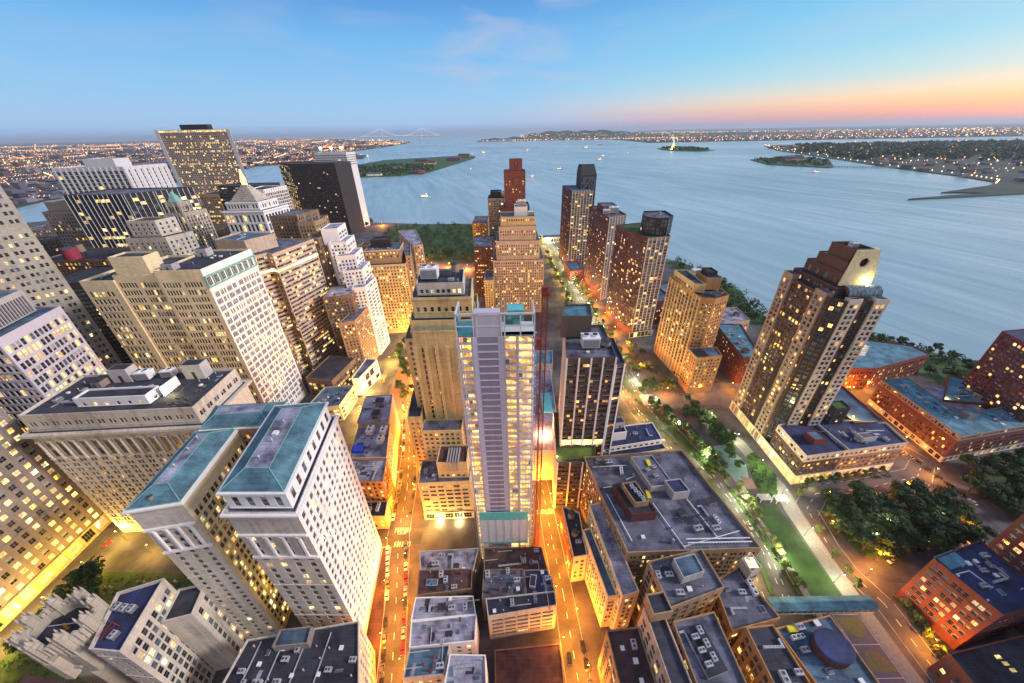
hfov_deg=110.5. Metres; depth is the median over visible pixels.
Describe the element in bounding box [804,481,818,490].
entrance canopy
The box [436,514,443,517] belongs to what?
window
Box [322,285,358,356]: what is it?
office building
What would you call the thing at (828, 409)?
windows
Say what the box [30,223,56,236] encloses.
office building
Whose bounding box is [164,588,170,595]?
window
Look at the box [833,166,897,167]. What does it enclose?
causeway bridge
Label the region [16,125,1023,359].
water
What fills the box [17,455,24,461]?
window
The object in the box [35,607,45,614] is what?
tree
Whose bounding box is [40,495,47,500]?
window
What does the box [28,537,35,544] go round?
window
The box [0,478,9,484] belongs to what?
window
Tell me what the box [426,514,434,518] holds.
window
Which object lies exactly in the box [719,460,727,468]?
tree
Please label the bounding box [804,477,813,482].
tree
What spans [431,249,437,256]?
tree
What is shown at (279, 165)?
windows
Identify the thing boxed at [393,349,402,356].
tree
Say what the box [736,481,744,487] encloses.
tree
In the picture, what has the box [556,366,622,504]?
windows
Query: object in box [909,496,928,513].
tree
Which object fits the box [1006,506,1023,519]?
tree
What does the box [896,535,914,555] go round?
tree
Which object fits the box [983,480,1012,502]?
tree
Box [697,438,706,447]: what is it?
tree
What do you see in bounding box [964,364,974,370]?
tree
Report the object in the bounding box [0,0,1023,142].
sky
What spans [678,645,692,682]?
windows
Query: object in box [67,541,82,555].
window
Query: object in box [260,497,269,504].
window
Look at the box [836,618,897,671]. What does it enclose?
court marking
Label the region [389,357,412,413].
plaza
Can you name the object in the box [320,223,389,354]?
stepped tower
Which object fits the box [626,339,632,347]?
tree
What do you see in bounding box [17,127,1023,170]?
distant lights
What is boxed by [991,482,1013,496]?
tree
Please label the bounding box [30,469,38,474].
window
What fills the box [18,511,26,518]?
window
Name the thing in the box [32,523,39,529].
window
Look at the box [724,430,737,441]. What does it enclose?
tree
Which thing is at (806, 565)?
lawn
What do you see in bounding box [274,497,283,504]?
window
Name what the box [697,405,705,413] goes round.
tree
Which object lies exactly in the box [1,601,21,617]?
window
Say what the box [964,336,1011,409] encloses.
windows
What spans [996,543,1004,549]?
window
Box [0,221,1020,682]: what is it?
ground
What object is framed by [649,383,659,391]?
tree
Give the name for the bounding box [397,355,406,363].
tree
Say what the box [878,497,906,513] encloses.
tree
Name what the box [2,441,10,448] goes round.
window
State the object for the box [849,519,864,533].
tree
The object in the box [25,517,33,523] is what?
window
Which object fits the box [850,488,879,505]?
tree
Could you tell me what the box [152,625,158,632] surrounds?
window
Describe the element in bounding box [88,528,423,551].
street
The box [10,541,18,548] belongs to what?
window
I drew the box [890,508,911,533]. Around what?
tree
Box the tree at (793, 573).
[788,570,798,577]
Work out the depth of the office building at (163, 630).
142.88 m
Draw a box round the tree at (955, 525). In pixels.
[935,518,969,545]
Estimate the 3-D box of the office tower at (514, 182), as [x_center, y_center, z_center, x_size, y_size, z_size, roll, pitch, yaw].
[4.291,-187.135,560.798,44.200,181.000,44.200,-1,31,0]
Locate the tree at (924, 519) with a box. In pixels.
[908,511,936,529]
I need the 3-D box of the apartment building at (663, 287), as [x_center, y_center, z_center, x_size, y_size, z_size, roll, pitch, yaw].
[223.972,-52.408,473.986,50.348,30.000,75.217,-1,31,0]
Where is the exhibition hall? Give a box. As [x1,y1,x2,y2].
[532,350,555,479]
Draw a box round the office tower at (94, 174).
[51,157,176,194]
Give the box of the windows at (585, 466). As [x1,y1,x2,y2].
[581,466,750,623]
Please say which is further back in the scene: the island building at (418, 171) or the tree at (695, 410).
the island building at (418, 171)
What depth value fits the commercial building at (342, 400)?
314.52 m
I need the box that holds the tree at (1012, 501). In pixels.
[1004,495,1021,507]
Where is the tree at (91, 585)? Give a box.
[82,576,103,595]
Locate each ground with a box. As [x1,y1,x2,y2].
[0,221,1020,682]
[386,224,544,262]
[665,261,977,384]
[825,497,932,558]
[960,461,1023,518]
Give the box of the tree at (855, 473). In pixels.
[852,471,861,476]
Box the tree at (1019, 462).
[1009,456,1023,472]
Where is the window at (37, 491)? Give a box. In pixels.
[33,489,40,495]
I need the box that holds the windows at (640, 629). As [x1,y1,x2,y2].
[640,629,657,682]
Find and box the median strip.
[540,239,774,594]
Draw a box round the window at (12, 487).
[8,484,16,491]
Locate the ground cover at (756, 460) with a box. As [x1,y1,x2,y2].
[0,404,952,682]
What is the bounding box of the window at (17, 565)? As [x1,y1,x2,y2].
[13,562,21,568]
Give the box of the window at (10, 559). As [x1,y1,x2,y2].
[5,557,13,563]
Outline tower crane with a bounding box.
[535,285,549,546]
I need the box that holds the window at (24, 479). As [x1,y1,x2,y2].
[20,476,27,482]
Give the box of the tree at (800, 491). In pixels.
[796,488,803,496]
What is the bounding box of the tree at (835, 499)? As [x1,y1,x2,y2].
[821,489,842,506]
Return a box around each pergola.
[756,494,772,502]
[772,495,787,503]
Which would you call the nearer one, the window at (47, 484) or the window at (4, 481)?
the window at (4, 481)
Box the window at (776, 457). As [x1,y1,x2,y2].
[773,455,778,463]
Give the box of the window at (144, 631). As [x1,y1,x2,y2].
[141,627,148,635]
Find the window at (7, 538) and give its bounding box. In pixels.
[2,535,11,542]
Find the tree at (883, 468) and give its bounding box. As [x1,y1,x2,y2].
[880,466,886,472]
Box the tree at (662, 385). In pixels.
[658,381,665,389]
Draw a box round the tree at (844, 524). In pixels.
[828,516,852,534]
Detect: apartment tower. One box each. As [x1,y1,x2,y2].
[493,199,543,312]
[552,304,625,508]
[559,164,596,267]
[584,202,626,300]
[605,211,672,337]
[653,267,728,377]
[731,240,890,442]
[961,329,1023,422]
[987,514,1023,634]
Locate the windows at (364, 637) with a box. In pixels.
[364,637,373,682]
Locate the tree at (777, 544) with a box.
[772,541,782,548]
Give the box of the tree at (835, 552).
[829,548,839,558]
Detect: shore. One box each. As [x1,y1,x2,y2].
[0,139,409,207]
[612,123,1023,142]
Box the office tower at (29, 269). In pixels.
[0,186,123,368]
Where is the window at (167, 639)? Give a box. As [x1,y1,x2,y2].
[164,636,170,642]
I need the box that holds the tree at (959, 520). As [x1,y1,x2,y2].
[943,513,962,531]
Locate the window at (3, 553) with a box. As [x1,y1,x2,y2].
[0,551,7,558]
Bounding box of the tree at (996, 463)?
[980,453,1011,473]
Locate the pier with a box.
[908,192,1023,199]
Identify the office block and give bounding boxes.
[199,191,226,229]
[217,182,279,208]
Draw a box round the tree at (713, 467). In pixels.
[709,463,723,472]
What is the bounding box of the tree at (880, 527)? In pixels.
[874,519,891,534]
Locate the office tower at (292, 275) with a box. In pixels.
[214,232,339,375]
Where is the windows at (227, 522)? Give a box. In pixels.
[159,427,377,635]
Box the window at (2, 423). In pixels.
[0,420,7,426]
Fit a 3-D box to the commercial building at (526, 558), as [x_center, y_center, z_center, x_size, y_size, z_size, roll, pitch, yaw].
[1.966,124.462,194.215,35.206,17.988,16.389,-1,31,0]
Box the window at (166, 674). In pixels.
[163,670,169,677]
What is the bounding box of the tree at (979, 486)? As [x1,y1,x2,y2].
[960,474,987,495]
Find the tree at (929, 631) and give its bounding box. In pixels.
[922,624,935,637]
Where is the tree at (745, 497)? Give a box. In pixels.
[741,494,751,500]
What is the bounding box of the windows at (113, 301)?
[89,272,303,402]
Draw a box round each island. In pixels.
[359,155,474,177]
[657,148,714,151]
[750,157,833,167]
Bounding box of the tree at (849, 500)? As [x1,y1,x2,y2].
[840,493,857,507]
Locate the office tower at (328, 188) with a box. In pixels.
[278,161,364,234]
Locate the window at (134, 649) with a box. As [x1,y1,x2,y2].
[130,645,137,653]
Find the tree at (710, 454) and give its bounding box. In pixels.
[705,451,714,460]
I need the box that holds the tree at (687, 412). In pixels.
[681,409,692,417]
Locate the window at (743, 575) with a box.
[737,567,745,579]
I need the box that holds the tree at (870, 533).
[862,527,882,543]
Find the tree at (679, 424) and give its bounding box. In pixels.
[675,420,682,428]
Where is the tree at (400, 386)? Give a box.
[395,382,406,390]
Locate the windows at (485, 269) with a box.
[479,269,492,294]
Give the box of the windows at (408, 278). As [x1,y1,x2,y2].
[377,278,411,328]
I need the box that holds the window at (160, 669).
[157,665,163,673]
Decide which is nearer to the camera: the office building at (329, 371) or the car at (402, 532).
the car at (402, 532)
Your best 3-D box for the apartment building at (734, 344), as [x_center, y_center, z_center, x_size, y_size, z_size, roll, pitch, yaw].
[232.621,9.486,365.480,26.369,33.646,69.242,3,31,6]
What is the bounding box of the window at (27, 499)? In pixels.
[22,497,30,503]
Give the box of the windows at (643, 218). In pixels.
[606,217,671,330]
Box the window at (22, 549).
[17,547,25,553]
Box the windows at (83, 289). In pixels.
[73,289,131,361]
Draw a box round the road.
[540,238,809,627]
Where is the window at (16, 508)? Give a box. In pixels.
[11,505,19,512]
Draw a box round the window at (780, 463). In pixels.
[777,460,782,468]
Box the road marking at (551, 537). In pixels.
[391,249,983,681]
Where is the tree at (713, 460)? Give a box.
[708,458,718,464]
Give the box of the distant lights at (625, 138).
[2,127,1019,176]
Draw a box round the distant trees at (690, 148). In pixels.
[661,146,708,150]
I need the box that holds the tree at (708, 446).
[704,441,713,451]
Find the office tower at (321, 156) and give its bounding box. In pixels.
[314,147,369,226]
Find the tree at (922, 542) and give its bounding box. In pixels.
[906,533,934,549]
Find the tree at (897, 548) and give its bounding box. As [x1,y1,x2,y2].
[879,532,912,559]
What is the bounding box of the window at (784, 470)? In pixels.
[781,466,787,474]
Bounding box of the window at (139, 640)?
[135,637,142,645]
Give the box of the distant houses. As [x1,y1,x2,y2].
[0,127,1023,207]
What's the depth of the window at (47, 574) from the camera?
198.97 m
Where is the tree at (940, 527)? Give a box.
[930,522,958,546]
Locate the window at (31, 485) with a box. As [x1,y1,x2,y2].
[26,482,34,489]
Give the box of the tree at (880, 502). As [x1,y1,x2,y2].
[864,497,884,505]
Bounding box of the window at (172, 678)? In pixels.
[169,674,175,681]
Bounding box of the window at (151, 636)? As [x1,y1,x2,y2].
[148,633,154,640]
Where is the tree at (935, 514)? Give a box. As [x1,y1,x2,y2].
[926,506,948,525]
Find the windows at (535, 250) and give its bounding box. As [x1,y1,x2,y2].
[495,250,542,308]
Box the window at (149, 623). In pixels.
[146,619,152,627]
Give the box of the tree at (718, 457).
[713,449,724,460]
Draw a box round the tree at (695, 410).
[691,407,698,417]
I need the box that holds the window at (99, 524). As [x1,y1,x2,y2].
[94,517,107,529]
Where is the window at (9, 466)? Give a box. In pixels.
[5,463,13,469]
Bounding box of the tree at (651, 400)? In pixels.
[647,396,655,406]
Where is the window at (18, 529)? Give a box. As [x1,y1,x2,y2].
[14,526,22,533]
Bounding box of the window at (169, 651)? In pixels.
[166,648,172,655]
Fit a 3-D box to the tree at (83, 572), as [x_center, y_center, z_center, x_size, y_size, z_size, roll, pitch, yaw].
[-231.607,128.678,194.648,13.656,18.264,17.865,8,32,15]
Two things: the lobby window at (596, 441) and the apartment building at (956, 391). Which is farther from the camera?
the apartment building at (956, 391)
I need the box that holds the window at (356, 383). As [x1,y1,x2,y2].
[353,381,359,386]
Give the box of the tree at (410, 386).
[407,384,413,391]
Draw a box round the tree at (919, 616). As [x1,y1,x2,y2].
[913,609,927,623]
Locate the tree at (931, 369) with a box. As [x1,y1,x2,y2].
[924,365,937,374]
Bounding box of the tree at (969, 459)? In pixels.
[959,454,983,467]
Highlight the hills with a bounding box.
[480,130,838,141]
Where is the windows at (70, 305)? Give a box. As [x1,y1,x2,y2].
[36,302,116,368]
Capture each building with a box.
[0,290,106,488]
[0,407,111,631]
[17,359,255,531]
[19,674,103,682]
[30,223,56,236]
[36,236,63,256]
[42,199,93,247]
[50,242,131,276]
[64,266,132,363]
[79,247,306,403]
[88,578,245,682]
[121,401,381,639]
[124,216,199,256]
[216,224,230,237]
[222,621,375,682]
[254,185,293,208]
[269,209,327,238]
[283,330,306,384]
[305,355,357,396]
[306,235,337,288]
[310,385,357,420]
[320,215,329,223]
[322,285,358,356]
[338,307,378,367]
[350,394,400,486]
[351,358,380,394]
[352,459,394,512]
[357,242,369,257]
[363,236,415,332]
[366,172,381,175]
[367,501,391,528]
[398,230,425,280]
[403,638,451,682]
[407,387,465,473]
[409,614,478,653]
[411,596,479,620]
[412,170,424,173]
[415,158,428,161]
[417,568,474,603]
[418,444,474,519]
[420,548,479,582]
[424,161,436,164]
[444,654,488,682]
[446,157,460,160]
[458,153,469,157]
[472,216,488,241]
[473,235,494,295]
[482,567,524,619]
[483,546,546,570]
[484,270,494,307]
[486,590,556,639]
[495,643,563,682]
[520,569,554,593]
[542,234,559,242]
[560,505,586,581]
[564,261,582,279]
[580,450,760,628]
[597,591,691,682]
[603,417,665,454]
[631,548,723,626]
[653,289,665,323]
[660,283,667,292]
[670,611,746,682]
[678,347,721,393]
[711,553,810,682]
[713,324,754,382]
[720,307,749,330]
[729,385,908,484]
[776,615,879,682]
[778,155,798,159]
[785,157,806,161]
[842,340,929,388]
[866,377,1023,461]
[895,541,1023,649]
[927,634,1023,682]
[941,375,989,408]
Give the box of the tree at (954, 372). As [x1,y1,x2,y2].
[950,370,961,375]
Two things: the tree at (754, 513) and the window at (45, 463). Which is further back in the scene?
the tree at (754, 513)
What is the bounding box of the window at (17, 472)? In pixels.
[12,470,20,476]
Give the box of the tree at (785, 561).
[781,558,792,567]
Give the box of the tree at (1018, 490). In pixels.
[1010,483,1023,498]
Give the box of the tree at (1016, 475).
[999,468,1023,487]
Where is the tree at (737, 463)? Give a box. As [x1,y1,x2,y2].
[734,459,745,467]
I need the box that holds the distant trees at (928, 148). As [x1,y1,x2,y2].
[788,138,1023,160]
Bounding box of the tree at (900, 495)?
[891,488,918,511]
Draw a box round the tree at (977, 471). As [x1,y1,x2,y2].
[968,464,994,481]
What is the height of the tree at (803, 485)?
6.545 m
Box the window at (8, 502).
[4,499,12,505]
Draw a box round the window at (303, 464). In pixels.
[302,461,306,471]
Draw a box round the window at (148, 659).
[144,655,151,664]
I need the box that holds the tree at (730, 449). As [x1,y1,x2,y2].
[724,445,735,458]
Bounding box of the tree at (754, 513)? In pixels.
[750,508,758,515]
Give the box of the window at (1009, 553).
[1007,551,1015,558]
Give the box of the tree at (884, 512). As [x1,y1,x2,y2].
[868,502,892,519]
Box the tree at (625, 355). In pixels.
[622,353,629,358]
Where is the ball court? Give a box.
[832,613,907,682]
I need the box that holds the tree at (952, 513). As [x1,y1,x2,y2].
[936,505,966,520]
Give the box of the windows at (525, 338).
[459,336,532,558]
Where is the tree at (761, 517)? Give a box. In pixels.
[757,514,766,521]
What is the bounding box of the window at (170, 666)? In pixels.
[167,662,173,669]
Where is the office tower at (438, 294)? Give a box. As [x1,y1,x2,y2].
[404,261,477,457]
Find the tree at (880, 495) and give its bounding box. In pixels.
[876,492,888,503]
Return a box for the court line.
[832,614,906,681]
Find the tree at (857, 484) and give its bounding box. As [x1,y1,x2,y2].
[848,480,875,494]
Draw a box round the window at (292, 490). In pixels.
[290,486,295,497]
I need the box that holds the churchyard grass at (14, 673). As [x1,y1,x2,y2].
[0,571,193,682]
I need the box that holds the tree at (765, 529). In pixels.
[763,527,770,532]
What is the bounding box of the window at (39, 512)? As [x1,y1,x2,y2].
[36,509,43,515]
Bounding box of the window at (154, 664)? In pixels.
[151,661,157,668]
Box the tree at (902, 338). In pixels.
[896,336,907,340]
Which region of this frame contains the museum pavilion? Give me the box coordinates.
[689,268,700,274]
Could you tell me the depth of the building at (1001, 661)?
152.80 m
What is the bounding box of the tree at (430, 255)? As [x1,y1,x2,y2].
[428,253,434,259]
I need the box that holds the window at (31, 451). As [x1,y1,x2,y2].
[27,448,35,454]
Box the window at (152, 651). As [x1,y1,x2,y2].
[149,648,155,655]
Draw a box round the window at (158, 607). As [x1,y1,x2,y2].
[155,603,161,611]
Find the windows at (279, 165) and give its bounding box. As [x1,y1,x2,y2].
[279,165,349,231]
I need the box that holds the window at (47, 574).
[36,569,53,584]
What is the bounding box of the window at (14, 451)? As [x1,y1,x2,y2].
[9,449,17,455]
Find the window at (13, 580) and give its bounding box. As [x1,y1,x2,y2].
[8,577,17,584]
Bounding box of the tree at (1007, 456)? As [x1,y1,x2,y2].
[998,452,1017,462]
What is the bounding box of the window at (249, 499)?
[245,497,255,504]
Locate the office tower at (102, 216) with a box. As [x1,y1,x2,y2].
[61,187,201,247]
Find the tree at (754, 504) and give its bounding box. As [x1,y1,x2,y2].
[751,500,759,507]
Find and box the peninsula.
[765,140,1023,193]
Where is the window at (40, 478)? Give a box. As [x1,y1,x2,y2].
[37,475,44,481]
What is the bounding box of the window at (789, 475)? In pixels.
[786,471,792,480]
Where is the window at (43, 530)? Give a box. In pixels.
[39,528,46,534]
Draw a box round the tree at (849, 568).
[843,563,853,574]
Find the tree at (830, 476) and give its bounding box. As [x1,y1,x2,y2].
[825,474,834,479]
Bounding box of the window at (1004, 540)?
[1001,538,1009,544]
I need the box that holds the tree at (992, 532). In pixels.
[976,523,998,536]
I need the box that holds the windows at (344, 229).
[333,229,385,350]
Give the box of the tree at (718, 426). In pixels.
[714,422,722,429]
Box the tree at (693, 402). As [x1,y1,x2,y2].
[689,399,699,408]
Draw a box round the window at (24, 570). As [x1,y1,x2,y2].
[20,567,28,574]
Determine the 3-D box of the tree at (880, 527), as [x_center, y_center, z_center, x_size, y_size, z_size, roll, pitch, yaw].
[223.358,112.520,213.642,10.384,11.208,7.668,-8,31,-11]
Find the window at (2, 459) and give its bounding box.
[0,456,6,462]
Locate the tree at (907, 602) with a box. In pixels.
[900,597,914,609]
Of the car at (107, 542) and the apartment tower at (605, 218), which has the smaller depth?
the car at (107, 542)
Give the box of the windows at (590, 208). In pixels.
[584,208,608,294]
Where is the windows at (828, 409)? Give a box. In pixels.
[823,409,903,469]
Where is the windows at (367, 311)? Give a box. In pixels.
[350,311,377,358]
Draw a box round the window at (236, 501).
[231,497,240,504]
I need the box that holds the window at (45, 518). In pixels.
[42,515,49,520]
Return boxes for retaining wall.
[366,546,390,682]
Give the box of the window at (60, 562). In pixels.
[52,555,68,569]
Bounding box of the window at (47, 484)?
[43,481,50,487]
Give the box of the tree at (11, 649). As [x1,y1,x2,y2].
[0,630,23,653]
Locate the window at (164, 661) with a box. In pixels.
[161,657,167,665]
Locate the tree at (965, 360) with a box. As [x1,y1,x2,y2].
[961,358,972,364]
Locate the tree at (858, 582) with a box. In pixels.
[853,576,863,587]
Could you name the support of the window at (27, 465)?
in the office building at (55, 520)
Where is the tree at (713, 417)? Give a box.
[709,414,717,420]
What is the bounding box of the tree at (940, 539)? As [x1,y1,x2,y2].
[928,527,955,552]
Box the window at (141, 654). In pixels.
[138,651,144,658]
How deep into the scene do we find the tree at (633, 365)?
363.63 m
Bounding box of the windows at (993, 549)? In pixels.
[992,548,1023,623]
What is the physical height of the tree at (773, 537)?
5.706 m
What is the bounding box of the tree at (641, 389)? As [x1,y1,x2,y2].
[638,386,644,392]
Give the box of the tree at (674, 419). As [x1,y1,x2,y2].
[670,415,677,422]
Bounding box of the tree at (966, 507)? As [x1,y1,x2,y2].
[944,498,975,517]
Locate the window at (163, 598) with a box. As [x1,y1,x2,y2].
[161,595,166,602]
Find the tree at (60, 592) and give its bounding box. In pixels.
[44,583,78,602]
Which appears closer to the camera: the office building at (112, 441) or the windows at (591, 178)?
the office building at (112, 441)
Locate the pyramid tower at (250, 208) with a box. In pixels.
[221,169,289,236]
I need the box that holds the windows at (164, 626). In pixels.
[164,626,240,668]
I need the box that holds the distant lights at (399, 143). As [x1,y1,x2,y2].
[0,127,1023,201]
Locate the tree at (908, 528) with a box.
[885,519,919,539]
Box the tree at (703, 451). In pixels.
[698,447,707,456]
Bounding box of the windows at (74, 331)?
[0,296,106,488]
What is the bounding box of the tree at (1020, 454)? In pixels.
[1014,452,1023,457]
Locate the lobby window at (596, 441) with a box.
[562,439,601,444]
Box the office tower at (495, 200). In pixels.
[488,185,503,247]
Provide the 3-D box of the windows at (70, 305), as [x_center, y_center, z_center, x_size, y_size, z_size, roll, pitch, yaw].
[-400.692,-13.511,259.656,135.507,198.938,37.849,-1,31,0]
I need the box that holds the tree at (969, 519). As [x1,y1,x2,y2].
[961,516,983,530]
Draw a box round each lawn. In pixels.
[651,409,717,473]
[684,405,708,417]
[708,421,734,450]
[727,486,815,618]
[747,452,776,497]
[756,504,840,595]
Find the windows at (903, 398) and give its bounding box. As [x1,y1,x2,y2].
[872,382,1023,454]
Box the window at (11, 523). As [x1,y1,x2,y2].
[6,520,15,527]
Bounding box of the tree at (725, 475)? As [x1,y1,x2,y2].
[719,470,731,479]
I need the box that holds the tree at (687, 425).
[683,421,691,430]
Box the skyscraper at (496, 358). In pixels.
[454,300,541,560]
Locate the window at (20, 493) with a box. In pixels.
[15,490,23,497]
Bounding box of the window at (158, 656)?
[155,653,161,660]
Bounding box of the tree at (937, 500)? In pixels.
[926,495,953,508]
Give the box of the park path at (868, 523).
[852,496,907,538]
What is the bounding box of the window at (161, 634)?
[158,630,164,638]
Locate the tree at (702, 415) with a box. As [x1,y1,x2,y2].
[699,411,706,418]
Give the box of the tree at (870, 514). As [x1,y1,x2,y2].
[861,505,879,523]
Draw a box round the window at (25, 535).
[21,532,29,538]
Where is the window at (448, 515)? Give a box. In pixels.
[445,513,452,517]
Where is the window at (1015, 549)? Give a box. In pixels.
[1013,547,1021,553]
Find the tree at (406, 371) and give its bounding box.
[401,368,410,379]
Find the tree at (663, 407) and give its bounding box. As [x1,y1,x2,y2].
[660,404,671,412]
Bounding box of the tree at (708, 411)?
[706,409,713,415]
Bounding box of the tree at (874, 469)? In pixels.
[870,468,878,473]
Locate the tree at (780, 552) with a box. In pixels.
[777,548,786,556]
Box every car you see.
[102,539,112,546]
[379,663,384,677]
[381,647,385,660]
[382,631,386,643]
[383,617,387,628]
[385,578,389,587]
[385,590,389,600]
[398,530,405,534]
[400,642,404,655]
[401,627,405,639]
[402,612,405,623]
[403,586,407,595]
[403,598,406,609]
[404,561,407,570]
[404,573,407,582]
[566,651,571,664]
[580,640,585,653]
[583,658,589,672]
[746,521,752,529]
[887,558,896,563]
[944,481,954,487]
[967,498,977,505]
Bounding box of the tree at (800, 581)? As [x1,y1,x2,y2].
[794,576,808,587]
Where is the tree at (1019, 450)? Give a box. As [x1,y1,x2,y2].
[1013,446,1023,452]
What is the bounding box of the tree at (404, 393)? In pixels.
[399,389,409,400]
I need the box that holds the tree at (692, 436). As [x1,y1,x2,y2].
[689,432,698,443]
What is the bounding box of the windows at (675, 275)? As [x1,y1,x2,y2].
[657,275,725,361]
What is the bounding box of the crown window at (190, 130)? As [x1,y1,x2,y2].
[158,130,225,132]
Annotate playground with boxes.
[714,444,748,479]
[740,476,755,489]
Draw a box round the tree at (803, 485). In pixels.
[797,483,807,488]
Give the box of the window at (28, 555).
[24,552,32,559]
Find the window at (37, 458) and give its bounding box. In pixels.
[34,455,41,461]
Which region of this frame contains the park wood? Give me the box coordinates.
[382,221,975,388]
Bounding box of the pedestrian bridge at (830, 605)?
[766,595,879,614]
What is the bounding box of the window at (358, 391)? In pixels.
[355,389,361,394]
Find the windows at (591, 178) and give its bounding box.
[559,177,595,263]
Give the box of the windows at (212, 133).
[160,133,240,198]
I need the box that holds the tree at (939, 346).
[933,343,943,351]
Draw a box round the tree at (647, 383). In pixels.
[642,379,651,387]
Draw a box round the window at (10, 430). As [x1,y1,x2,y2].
[6,427,14,433]
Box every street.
[0,527,130,658]
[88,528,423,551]
[361,267,469,408]
[379,398,416,682]
[439,267,474,274]
[532,512,560,529]
[535,480,589,682]
[633,388,738,406]
[707,364,734,401]
[797,447,937,682]
[851,525,1000,582]
[921,471,1011,531]
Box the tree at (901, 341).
[897,339,906,343]
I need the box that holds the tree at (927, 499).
[914,491,934,509]
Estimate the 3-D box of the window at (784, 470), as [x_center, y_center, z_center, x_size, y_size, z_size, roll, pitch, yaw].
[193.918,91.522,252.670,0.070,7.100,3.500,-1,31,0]
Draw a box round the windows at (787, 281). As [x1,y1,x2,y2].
[735,275,884,433]
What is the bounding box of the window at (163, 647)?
[161,643,166,650]
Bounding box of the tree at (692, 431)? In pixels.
[687,430,695,436]
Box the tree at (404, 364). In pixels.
[398,361,408,369]
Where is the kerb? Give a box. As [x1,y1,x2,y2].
[378,244,937,682]
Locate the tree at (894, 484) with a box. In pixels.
[890,480,916,498]
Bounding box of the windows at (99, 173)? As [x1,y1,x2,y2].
[56,171,150,193]
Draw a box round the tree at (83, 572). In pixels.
[61,555,106,592]
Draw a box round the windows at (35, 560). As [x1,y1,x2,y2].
[4,485,98,600]
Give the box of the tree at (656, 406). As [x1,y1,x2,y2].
[652,403,659,409]
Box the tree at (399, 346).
[395,343,403,349]
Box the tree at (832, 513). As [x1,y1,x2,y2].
[822,504,845,518]
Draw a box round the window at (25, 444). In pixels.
[21,441,28,447]
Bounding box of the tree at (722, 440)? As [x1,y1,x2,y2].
[718,436,728,445]
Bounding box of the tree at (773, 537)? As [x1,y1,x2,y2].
[769,535,777,541]
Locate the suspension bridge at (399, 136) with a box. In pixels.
[360,128,436,143]
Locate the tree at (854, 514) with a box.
[841,505,865,523]
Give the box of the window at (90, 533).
[82,528,95,541]
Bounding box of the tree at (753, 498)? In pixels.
[748,495,756,501]
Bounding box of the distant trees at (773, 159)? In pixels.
[754,155,830,165]
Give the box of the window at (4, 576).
[1,572,10,579]
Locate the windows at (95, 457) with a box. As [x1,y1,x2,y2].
[58,457,147,522]
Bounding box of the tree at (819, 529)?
[814,524,824,533]
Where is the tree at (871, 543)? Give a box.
[854,531,882,555]
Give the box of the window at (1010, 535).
[1007,533,1015,540]
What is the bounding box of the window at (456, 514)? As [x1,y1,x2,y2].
[454,513,462,516]
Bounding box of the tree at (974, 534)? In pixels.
[960,521,988,544]
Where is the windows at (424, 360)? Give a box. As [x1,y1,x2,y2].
[421,347,462,418]
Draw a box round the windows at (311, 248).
[256,243,338,370]
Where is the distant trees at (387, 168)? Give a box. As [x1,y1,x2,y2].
[357,163,434,175]
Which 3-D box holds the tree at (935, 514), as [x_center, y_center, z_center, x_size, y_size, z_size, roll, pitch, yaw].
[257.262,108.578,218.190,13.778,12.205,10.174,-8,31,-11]
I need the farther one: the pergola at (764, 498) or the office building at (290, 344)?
the office building at (290, 344)
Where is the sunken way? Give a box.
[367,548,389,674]
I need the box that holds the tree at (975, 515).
[965,511,982,524]
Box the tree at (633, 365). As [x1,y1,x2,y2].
[628,362,636,370]
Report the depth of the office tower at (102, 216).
366.53 m
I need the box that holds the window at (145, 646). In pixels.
[142,642,148,650]
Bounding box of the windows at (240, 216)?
[227,209,287,232]
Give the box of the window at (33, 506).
[29,503,36,509]
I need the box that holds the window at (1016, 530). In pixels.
[1013,528,1022,534]
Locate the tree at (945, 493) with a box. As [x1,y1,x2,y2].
[932,485,958,502]
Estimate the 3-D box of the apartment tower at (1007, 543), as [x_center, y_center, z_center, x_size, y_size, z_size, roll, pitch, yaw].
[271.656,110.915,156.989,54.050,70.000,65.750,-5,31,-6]
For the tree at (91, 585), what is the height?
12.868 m
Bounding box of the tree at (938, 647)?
[933,643,949,655]
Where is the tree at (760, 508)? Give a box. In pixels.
[753,506,762,512]
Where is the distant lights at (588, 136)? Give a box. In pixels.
[1,127,1021,187]
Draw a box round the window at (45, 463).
[41,461,48,467]
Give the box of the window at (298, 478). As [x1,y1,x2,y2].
[296,474,301,484]
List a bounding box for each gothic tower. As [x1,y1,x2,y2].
[3,587,137,682]
[164,191,218,249]
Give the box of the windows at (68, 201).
[66,200,189,246]
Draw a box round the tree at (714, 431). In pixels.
[710,427,723,437]
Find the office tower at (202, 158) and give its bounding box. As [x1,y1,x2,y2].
[154,124,248,199]
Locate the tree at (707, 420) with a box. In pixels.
[705,417,710,425]
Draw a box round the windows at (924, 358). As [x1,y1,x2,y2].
[844,358,924,386]
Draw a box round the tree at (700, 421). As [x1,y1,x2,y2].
[698,419,706,425]
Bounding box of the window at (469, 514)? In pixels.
[464,512,471,516]
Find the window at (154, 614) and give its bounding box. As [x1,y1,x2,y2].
[151,610,157,618]
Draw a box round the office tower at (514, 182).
[500,158,529,215]
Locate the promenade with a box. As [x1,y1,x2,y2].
[704,418,923,682]
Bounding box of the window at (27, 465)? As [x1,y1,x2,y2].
[23,462,31,468]
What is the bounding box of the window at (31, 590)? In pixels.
[20,584,37,600]
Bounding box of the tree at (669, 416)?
[664,410,673,419]
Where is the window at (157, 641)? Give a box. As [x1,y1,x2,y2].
[154,638,160,645]
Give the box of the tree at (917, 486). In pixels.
[904,477,933,496]
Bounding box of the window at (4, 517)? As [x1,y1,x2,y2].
[0,514,7,520]
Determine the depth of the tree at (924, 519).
215.09 m

